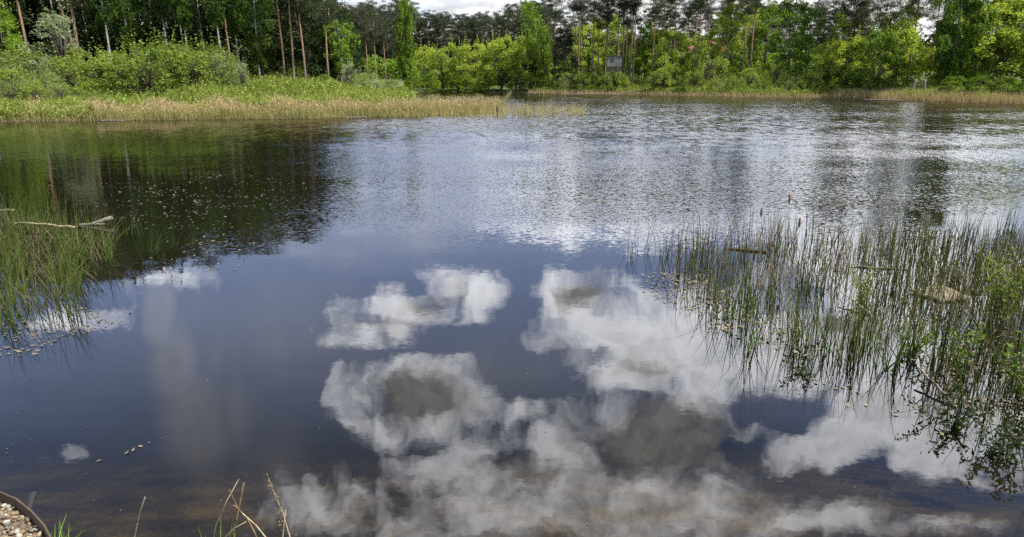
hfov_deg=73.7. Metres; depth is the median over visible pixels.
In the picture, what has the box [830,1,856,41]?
pine tree
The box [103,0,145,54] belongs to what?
birch tree
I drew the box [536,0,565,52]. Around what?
pine tree
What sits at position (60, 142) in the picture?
water
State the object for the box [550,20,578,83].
broadleaf tree
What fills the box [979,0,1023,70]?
broadleaf tree
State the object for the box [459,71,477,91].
dark bush
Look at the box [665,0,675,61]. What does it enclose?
pine tree
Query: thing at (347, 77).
shore bush
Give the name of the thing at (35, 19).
birch tree
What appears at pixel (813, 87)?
shore bush
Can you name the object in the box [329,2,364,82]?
broadleaf tree
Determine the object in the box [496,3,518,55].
pine tree
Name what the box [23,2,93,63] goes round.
broadleaf tree
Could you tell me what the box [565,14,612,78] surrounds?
broadleaf tree
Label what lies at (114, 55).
shore bush
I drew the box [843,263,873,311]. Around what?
leafy weed
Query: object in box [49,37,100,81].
shore bush
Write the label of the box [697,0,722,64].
pine tree
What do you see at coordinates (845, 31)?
pine tree
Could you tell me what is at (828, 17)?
pine tree
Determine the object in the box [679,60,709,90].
shore bush
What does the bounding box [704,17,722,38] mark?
pine tree
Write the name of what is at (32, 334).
floating leaves
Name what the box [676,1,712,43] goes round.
pine tree
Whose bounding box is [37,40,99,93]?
shore bush
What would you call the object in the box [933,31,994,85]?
broadleaf tree
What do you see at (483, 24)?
pine tree
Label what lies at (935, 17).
pine tree
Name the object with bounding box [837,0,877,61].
pine tree
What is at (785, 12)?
broadleaf tree
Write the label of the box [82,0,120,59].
birch tree
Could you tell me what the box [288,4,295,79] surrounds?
pine tree
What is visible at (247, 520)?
dead stalk
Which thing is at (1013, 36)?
broadleaf tree
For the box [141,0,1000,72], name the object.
sky
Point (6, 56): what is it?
shore bush
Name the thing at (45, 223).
fallen branch
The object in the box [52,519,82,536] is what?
grass tuft
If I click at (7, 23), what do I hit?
broadleaf tree
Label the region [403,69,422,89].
dark bush
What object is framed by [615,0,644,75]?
pine tree
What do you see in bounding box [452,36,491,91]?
maple tree
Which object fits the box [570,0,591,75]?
pine tree
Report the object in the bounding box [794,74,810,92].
shore bush
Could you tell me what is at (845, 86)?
dark bush
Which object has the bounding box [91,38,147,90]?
shore bush
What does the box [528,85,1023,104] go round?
reeds
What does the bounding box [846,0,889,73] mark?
pine tree
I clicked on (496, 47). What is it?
maple tree
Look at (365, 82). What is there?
shore bush
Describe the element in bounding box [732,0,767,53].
pine tree
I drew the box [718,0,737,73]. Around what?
pine tree
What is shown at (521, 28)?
pine tree
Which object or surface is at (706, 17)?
pine tree
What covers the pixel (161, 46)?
shore bush
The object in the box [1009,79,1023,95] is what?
dark bush
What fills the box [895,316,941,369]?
leafy weed
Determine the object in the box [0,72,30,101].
shore bush
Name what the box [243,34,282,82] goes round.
broadleaf tree
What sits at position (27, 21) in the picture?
broadleaf tree
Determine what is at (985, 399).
floating debris
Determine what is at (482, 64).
maple tree
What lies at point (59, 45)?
willow bush
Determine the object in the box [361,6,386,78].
pine tree
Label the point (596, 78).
shore bush
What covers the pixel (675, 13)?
pine tree
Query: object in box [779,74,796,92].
shore bush
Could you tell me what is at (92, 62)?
shore bush
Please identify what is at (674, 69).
shore bush
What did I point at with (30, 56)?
shore bush
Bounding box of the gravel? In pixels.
[0,501,43,536]
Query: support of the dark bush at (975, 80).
on the ground at (518, 365)
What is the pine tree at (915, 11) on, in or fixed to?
on the ground at (518, 365)
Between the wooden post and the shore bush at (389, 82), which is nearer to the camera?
the shore bush at (389, 82)
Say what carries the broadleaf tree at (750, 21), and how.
on the ground at (518, 365)
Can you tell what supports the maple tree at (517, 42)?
on the ground at (518, 365)
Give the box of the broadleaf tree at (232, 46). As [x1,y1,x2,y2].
[195,0,277,74]
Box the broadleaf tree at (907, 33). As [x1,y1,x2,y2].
[866,10,932,84]
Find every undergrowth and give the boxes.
[0,71,1023,121]
[532,78,909,98]
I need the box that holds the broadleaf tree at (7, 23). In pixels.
[0,0,27,68]
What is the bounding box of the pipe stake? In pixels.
[26,492,37,508]
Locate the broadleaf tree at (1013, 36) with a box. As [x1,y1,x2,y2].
[962,0,1023,82]
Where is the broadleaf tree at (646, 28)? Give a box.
[633,15,658,78]
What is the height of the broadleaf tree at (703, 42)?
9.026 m
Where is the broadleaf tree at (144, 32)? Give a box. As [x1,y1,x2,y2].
[51,0,168,72]
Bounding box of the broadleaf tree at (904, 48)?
[878,1,907,74]
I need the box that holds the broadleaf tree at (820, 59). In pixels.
[801,36,851,86]
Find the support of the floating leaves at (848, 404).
on the water
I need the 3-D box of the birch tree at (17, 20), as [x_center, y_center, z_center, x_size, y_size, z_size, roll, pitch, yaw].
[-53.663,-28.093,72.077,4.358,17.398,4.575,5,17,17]
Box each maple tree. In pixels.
[409,39,445,89]
[423,43,462,90]
[436,34,475,87]
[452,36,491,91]
[472,35,507,89]
[479,26,528,90]
[496,23,537,89]
[503,27,556,85]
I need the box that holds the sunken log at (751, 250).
[724,247,767,252]
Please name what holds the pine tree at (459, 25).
on the ground at (518, 365)
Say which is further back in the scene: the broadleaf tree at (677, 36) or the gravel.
the broadleaf tree at (677, 36)
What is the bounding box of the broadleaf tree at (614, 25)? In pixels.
[582,14,636,74]
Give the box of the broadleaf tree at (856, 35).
[840,2,870,76]
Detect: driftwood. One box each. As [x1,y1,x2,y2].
[79,223,104,225]
[92,216,112,224]
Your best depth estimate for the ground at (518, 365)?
11.34 m
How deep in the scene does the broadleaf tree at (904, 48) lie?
105.29 m
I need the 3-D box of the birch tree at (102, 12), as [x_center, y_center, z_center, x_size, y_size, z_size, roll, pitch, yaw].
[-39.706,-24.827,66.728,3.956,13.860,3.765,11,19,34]
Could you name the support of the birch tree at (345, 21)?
on the ground at (518, 365)
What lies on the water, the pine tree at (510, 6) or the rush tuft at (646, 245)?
the rush tuft at (646, 245)
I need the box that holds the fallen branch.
[15,222,74,227]
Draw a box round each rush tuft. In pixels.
[0,278,59,344]
[44,261,99,334]
[113,210,144,245]
[148,231,174,263]
[172,229,198,257]
[614,219,647,266]
[635,208,661,262]
[697,250,762,337]
[725,273,787,368]
[780,277,837,360]
[792,287,857,374]
[820,275,910,363]
[861,306,915,390]
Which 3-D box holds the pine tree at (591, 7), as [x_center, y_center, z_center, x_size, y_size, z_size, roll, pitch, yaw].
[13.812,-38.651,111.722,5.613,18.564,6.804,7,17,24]
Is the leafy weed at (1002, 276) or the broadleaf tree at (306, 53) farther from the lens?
the broadleaf tree at (306, 53)
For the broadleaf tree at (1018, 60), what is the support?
on the ground at (518, 365)
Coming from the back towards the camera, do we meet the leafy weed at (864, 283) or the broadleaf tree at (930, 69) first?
the broadleaf tree at (930, 69)
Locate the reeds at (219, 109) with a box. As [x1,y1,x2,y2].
[0,89,512,121]
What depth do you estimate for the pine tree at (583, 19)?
118.82 m
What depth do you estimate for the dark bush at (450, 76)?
123.17 m
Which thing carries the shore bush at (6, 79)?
on the ground at (518, 365)
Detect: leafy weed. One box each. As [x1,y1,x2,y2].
[779,348,822,390]
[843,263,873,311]
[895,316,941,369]
[901,384,987,451]
[925,320,985,388]
[973,396,1023,483]
[982,243,1023,335]
[991,330,1023,415]
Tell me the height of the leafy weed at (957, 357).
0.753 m
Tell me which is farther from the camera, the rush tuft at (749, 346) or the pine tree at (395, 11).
the pine tree at (395, 11)
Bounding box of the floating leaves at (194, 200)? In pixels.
[35,173,363,228]
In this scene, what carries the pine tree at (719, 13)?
on the ground at (518, 365)
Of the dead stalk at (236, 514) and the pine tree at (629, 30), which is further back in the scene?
the pine tree at (629, 30)
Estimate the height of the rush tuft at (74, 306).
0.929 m
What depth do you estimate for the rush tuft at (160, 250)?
12.05 m
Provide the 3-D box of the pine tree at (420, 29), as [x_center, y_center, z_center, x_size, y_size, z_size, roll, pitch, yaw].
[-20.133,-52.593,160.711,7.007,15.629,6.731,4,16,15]
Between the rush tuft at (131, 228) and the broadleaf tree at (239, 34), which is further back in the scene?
the broadleaf tree at (239, 34)
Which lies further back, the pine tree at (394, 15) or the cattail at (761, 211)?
the pine tree at (394, 15)
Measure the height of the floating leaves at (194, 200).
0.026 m
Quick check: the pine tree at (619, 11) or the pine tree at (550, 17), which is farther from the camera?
the pine tree at (550, 17)
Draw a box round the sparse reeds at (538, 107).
[384,100,589,121]
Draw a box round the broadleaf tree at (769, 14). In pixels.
[742,0,787,74]
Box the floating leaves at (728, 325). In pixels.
[641,267,821,358]
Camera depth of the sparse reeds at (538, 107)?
52.65 m
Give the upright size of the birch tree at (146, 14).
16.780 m
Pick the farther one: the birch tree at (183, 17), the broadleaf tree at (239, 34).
the broadleaf tree at (239, 34)
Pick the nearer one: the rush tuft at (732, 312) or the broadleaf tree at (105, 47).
the rush tuft at (732, 312)
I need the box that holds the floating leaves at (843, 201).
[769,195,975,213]
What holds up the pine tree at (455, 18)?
on the ground at (518, 365)
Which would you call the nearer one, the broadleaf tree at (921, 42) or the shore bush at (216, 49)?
the shore bush at (216, 49)
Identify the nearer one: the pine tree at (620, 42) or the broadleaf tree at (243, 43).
the broadleaf tree at (243, 43)
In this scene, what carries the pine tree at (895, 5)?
on the ground at (518, 365)
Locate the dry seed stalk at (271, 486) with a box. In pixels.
[266,474,296,536]
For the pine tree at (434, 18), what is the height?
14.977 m
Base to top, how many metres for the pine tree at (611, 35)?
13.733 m
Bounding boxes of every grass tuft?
[50,516,82,536]
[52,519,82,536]
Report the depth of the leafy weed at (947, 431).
6.01 m
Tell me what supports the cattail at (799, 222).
in the water
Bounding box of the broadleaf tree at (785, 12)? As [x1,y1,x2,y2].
[766,0,812,76]
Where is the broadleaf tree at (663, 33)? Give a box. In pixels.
[641,16,679,77]
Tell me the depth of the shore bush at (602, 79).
109.70 m
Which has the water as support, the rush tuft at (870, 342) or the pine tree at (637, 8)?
the rush tuft at (870, 342)
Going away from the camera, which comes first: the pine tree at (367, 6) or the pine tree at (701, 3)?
the pine tree at (701, 3)
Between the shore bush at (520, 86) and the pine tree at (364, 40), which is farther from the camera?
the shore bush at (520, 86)
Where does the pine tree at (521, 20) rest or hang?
on the ground at (518, 365)
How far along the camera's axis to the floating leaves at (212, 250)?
12.03 m
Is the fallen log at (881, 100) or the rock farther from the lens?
the fallen log at (881, 100)
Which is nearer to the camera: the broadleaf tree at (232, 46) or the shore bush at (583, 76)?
the broadleaf tree at (232, 46)
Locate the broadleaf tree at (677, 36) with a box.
[649,19,696,79]
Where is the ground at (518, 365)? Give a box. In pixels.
[0,71,1023,536]
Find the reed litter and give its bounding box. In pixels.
[1,92,1021,121]
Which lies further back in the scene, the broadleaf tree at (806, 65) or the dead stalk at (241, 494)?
the broadleaf tree at (806, 65)
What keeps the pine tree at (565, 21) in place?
on the ground at (518, 365)
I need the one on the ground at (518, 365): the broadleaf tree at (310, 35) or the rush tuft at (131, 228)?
the broadleaf tree at (310, 35)
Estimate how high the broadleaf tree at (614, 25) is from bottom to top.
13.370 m
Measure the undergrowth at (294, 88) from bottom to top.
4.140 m
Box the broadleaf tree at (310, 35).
[267,0,341,80]
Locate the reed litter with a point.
(359, 116)
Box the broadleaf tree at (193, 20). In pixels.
[177,0,251,67]
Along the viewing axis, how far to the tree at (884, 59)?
89.81 m
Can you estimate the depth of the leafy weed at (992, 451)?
5.57 m
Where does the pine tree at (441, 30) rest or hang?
on the ground at (518, 365)
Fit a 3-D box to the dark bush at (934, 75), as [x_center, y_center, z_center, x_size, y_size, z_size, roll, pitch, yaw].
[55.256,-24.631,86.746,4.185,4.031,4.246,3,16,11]
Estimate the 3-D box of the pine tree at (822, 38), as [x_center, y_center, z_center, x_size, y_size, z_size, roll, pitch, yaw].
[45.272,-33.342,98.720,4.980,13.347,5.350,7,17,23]
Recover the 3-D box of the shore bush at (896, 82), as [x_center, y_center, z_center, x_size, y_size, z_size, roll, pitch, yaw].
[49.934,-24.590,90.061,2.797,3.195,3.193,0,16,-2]
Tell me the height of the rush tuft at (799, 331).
1.026 m
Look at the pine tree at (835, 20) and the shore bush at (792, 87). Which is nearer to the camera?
the shore bush at (792, 87)
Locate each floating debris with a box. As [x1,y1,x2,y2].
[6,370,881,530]
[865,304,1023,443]
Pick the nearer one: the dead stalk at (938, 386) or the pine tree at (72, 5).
the dead stalk at (938, 386)
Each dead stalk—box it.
[134,497,145,536]
[214,479,238,535]
[229,489,238,536]
[230,505,256,536]
[234,483,244,536]
[242,513,265,536]
[282,510,285,536]
[840,290,870,314]
[917,367,956,406]
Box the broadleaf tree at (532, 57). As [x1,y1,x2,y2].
[525,17,553,81]
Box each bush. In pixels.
[0,30,39,89]
[0,52,43,96]
[0,54,16,96]
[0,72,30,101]
[3,32,58,84]
[9,51,67,100]
[11,73,56,101]
[18,0,93,89]
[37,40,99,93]
[37,69,80,101]
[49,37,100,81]
[56,75,90,97]
[66,44,126,91]
[76,37,133,77]
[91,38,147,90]
[106,23,189,98]
[115,24,184,79]
[137,30,202,88]
[155,24,209,77]
[162,34,231,88]
[188,25,240,79]
[190,26,251,90]
[231,54,252,87]
[283,61,308,82]
[315,67,334,82]
[337,67,366,88]
[340,53,359,89]
[354,65,386,89]
[372,73,381,91]
[381,69,408,92]
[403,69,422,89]
[423,70,440,91]
[443,72,459,91]
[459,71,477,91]
[477,72,493,91]
[508,67,527,91]
[524,71,543,90]
[544,68,563,88]
[556,65,579,90]
[571,64,595,90]
[587,71,605,88]
[597,67,624,91]
[605,65,629,90]
[617,77,633,87]
[644,58,676,89]
[655,56,682,86]
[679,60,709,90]
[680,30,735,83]
[706,75,726,93]
[721,76,743,90]
[737,59,764,87]
[755,76,771,91]
[760,53,789,84]
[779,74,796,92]
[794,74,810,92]
[809,76,822,91]
[822,72,845,87]
[839,74,864,89]
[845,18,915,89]
[857,76,887,93]
[863,84,872,90]
[872,80,890,92]
[879,71,900,88]
[926,62,965,85]
[937,75,972,94]
[962,73,994,95]
[987,73,1022,94]
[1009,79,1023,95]
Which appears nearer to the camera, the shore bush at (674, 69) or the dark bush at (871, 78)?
the dark bush at (871, 78)
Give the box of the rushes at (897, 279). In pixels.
[656,196,1023,460]
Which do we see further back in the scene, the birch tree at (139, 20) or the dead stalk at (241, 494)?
the birch tree at (139, 20)
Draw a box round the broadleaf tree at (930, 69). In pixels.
[916,13,982,80]
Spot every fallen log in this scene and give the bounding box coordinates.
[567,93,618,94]
[863,99,900,100]
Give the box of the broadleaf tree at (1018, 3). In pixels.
[989,0,1023,81]
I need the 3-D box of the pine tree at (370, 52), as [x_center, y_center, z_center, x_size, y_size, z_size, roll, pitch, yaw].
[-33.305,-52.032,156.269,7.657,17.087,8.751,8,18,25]
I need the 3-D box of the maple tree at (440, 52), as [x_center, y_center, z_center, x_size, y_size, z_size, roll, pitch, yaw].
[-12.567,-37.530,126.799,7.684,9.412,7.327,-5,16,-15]
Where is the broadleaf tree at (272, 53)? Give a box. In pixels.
[249,0,317,81]
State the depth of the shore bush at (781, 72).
98.34 m
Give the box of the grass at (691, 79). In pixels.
[237,77,1021,102]
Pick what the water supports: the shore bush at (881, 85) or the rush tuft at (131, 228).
the rush tuft at (131, 228)
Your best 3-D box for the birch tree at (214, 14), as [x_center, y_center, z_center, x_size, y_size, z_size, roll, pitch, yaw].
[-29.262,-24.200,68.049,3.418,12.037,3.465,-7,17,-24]
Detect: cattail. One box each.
[758,207,762,270]
[776,191,790,267]
[790,214,800,269]
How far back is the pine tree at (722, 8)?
149.95 m
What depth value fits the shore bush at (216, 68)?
60.02 m
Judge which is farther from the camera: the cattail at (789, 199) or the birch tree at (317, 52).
the birch tree at (317, 52)
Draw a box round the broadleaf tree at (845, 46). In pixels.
[826,22,879,88]
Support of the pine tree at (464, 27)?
on the ground at (518, 365)
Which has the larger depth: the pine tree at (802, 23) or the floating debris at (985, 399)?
the pine tree at (802, 23)
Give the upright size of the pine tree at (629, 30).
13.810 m
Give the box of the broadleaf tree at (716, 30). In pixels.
[701,6,736,76]
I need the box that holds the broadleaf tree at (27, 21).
[0,0,31,74]
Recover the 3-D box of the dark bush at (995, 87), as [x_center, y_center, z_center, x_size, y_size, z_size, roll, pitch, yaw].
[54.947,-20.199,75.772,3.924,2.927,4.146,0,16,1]
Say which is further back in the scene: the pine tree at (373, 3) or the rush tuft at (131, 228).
the pine tree at (373, 3)
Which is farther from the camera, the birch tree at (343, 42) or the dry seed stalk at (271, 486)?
the birch tree at (343, 42)
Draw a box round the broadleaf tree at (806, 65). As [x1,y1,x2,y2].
[790,0,829,74]
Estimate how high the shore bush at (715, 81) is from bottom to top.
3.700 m
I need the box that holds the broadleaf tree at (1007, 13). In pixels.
[945,0,1022,84]
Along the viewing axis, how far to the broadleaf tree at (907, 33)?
93.81 m
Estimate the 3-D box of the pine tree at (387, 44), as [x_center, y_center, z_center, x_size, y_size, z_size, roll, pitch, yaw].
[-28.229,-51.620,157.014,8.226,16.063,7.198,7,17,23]
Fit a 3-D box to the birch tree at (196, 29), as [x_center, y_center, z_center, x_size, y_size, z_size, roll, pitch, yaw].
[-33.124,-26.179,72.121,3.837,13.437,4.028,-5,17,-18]
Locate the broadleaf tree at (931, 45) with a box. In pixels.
[925,10,962,70]
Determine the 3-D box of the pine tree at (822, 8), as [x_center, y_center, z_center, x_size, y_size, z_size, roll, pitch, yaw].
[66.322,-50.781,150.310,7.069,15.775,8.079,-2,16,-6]
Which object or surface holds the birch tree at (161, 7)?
on the ground at (518, 365)
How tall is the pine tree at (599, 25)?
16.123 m
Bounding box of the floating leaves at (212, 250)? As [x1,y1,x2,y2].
[150,234,280,269]
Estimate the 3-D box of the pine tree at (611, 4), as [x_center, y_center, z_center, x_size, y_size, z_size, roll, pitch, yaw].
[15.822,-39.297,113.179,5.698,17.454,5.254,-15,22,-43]
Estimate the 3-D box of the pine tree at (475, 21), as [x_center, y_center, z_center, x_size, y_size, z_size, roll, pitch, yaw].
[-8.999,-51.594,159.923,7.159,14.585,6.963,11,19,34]
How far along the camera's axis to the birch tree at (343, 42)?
72.80 m
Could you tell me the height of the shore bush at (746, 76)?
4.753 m
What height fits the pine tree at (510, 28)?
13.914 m
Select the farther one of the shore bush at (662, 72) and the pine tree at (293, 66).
the shore bush at (662, 72)
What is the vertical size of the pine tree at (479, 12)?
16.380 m
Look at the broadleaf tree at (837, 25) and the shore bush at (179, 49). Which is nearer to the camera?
the shore bush at (179, 49)
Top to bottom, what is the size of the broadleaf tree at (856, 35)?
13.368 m
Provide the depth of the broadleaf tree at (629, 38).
119.84 m
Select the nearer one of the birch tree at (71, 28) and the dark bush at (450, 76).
the birch tree at (71, 28)
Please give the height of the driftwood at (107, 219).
0.177 m
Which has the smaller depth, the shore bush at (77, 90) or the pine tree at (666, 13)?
the shore bush at (77, 90)
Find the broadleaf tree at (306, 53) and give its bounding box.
[274,0,330,77]
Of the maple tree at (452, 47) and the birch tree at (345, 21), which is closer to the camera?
the birch tree at (345, 21)
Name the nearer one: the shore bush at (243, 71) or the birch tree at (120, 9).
the shore bush at (243, 71)
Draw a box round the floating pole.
[850,266,907,269]
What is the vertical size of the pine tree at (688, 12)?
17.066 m
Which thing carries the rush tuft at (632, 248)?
on the water
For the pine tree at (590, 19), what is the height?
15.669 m
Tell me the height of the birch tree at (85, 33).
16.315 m
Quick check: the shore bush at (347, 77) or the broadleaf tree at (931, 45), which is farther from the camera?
the broadleaf tree at (931, 45)
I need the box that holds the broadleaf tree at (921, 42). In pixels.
[889,4,924,75]
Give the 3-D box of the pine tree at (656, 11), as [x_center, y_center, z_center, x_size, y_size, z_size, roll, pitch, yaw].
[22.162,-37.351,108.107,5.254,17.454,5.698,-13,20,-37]
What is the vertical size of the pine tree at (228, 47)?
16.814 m
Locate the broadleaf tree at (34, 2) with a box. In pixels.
[29,0,145,61]
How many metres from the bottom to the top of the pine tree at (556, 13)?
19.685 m
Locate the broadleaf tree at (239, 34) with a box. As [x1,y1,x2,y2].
[174,1,247,69]
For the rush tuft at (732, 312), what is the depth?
8.60 m
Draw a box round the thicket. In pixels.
[37,46,1023,88]
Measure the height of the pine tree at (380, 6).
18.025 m
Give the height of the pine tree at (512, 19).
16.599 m
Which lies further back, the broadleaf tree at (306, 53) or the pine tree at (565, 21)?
the pine tree at (565, 21)
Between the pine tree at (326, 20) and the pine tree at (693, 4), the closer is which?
the pine tree at (326, 20)
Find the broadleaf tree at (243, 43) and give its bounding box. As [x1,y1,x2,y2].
[215,0,289,78]
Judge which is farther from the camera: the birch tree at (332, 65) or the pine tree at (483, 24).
the pine tree at (483, 24)
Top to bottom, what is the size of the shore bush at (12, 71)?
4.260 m
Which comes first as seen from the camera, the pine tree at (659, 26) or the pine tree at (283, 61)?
the pine tree at (283, 61)
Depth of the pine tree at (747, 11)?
101.35 m
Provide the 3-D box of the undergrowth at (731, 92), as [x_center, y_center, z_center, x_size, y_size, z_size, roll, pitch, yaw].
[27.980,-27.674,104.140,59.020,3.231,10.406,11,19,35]
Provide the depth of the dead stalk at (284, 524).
3.08 m
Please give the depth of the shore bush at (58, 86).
52.50 m
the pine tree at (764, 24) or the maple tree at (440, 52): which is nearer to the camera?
the maple tree at (440, 52)
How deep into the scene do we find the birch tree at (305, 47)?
83.04 m
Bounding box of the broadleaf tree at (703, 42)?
[676,27,716,75]
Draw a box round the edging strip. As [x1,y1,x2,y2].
[0,491,50,536]
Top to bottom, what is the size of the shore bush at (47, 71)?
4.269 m
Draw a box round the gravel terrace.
[0,508,43,536]
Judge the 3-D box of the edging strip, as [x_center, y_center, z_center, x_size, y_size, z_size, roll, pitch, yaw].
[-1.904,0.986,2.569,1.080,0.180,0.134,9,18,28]
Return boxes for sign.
[606,56,622,87]
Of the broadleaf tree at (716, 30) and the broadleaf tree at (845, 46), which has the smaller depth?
the broadleaf tree at (845, 46)
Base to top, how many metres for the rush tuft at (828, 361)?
0.975 m
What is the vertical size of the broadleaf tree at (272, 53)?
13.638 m
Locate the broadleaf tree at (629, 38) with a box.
[619,25,641,78]
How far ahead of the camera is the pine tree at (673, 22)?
156.35 m
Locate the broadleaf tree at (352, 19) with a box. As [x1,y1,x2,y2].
[310,0,358,82]
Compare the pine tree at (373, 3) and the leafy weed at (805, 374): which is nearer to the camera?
the leafy weed at (805, 374)
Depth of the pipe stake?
2.84 m
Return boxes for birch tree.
[0,0,28,57]
[1,0,34,57]
[21,0,52,67]
[29,0,69,60]
[58,0,100,58]
[60,1,83,42]
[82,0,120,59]
[84,0,120,60]
[102,0,149,70]
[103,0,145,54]
[117,0,144,69]
[128,0,164,47]
[140,0,192,47]
[149,0,171,43]
[151,9,181,44]
[165,0,202,66]
[169,0,200,83]
[180,0,214,52]
[198,0,233,65]
[220,0,246,80]
[236,0,277,81]
[247,2,277,53]
[283,5,311,77]
[300,1,334,76]
[310,8,349,79]
[318,7,358,82]
[319,20,360,80]
[392,0,417,91]
[518,0,552,87]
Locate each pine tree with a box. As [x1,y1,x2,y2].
[16,0,31,67]
[40,0,99,61]
[222,2,232,78]
[269,0,285,76]
[287,0,312,79]
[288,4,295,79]
[296,0,337,63]
[300,0,348,77]
[342,13,363,71]
[345,5,368,56]
[351,1,384,63]
[351,5,375,77]
[353,2,384,72]
[360,0,377,69]
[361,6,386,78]
[370,4,396,63]
[372,13,391,86]
[375,8,400,61]
[375,9,394,59]
[378,10,408,62]
[381,0,414,49]
[382,3,404,55]
[388,0,419,33]
[402,15,421,57]
[404,6,429,59]
[412,15,427,62]
[413,9,437,62]
[415,13,446,48]
[426,11,448,51]
[427,14,456,58]
[436,11,463,57]
[446,17,470,56]
[448,15,471,63]
[451,14,483,61]
[455,15,486,64]
[468,10,494,41]
[468,15,495,62]
[474,14,496,59]
[484,13,512,63]
[487,12,502,60]
[490,17,518,61]
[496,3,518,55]
[504,9,523,59]
[505,3,533,36]
[511,8,537,57]
[514,3,541,51]
[515,15,546,36]
[524,0,551,44]
[535,2,557,54]
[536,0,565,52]
[543,8,572,61]
[544,0,567,81]
[559,15,580,60]
[561,0,584,82]
[566,3,591,49]
[568,0,592,71]
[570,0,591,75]
[583,0,607,80]
[583,8,612,62]
[589,0,609,84]
[597,0,616,74]
[599,0,619,76]
[601,16,620,54]
[610,8,634,55]
[611,0,631,79]
[613,0,626,55]
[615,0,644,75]
[619,16,640,67]
[624,0,641,81]
[625,0,645,83]
[625,10,654,54]
[638,1,677,51]
[641,0,667,83]
[649,15,677,49]
[650,0,675,46]
[662,15,686,58]
[664,0,686,63]
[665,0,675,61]
[672,14,694,44]
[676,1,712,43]
[679,0,698,55]
[688,0,706,71]
[689,0,717,67]
[690,7,719,38]
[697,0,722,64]
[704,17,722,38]
[711,0,742,53]
[715,0,742,52]
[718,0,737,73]
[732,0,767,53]
[738,0,760,77]
[747,0,766,70]
[751,3,779,72]
[763,3,791,57]
[771,17,792,50]
[786,1,812,53]
[792,11,813,62]
[803,1,834,54]
[810,0,840,70]
[812,3,841,43]
[828,0,872,71]
[828,6,846,47]
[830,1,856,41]
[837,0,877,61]
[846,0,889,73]
[868,0,907,51]
[869,0,908,74]
[897,0,934,85]
[921,0,950,79]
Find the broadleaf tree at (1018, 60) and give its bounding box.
[1010,52,1023,62]
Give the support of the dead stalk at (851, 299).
on the water
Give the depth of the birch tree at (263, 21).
83.26 m
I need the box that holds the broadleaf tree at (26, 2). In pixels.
[2,0,44,69]
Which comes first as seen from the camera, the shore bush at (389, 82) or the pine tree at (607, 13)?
the shore bush at (389, 82)
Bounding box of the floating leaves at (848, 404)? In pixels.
[812,374,956,434]
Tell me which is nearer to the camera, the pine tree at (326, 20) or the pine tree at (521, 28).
the pine tree at (326, 20)
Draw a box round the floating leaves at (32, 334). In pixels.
[0,307,117,354]
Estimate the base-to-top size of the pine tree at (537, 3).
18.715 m
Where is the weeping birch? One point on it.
(948, 30)
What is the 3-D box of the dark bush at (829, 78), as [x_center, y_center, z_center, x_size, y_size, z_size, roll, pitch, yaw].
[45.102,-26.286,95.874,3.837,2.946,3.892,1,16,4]
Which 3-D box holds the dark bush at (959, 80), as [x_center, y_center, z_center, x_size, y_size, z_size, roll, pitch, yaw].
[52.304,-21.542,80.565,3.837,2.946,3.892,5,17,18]
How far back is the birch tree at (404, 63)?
106.02 m
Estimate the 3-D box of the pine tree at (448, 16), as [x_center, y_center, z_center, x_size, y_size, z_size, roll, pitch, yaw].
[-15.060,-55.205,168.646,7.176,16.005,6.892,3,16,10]
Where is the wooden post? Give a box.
[910,79,916,94]
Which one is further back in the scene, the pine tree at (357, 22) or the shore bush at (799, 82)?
the pine tree at (357, 22)
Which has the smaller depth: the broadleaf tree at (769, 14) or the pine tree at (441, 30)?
the broadleaf tree at (769, 14)
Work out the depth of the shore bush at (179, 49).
63.43 m
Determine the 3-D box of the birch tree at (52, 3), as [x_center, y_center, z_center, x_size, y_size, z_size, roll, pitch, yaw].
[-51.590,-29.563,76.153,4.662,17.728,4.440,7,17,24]
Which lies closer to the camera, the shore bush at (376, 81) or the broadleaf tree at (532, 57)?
the shore bush at (376, 81)
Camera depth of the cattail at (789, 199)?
11.59 m
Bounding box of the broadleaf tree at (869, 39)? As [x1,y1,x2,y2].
[856,10,890,74]
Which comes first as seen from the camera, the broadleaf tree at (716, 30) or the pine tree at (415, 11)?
the broadleaf tree at (716, 30)
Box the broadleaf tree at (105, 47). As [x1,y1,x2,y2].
[91,0,191,56]
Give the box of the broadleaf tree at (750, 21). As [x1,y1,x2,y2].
[728,7,764,73]
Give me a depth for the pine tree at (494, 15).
165.20 m
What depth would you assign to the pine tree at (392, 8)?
174.21 m
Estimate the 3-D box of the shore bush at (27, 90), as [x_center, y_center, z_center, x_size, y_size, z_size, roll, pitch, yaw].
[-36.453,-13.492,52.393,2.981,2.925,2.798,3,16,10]
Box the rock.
[910,285,970,302]
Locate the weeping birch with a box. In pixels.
[927,0,1000,87]
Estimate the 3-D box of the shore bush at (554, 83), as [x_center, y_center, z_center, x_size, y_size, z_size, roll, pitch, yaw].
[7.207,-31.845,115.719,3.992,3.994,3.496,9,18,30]
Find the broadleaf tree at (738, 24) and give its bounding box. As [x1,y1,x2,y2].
[711,1,750,77]
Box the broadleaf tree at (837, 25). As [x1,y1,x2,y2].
[820,4,857,75]
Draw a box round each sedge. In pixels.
[0,184,146,330]

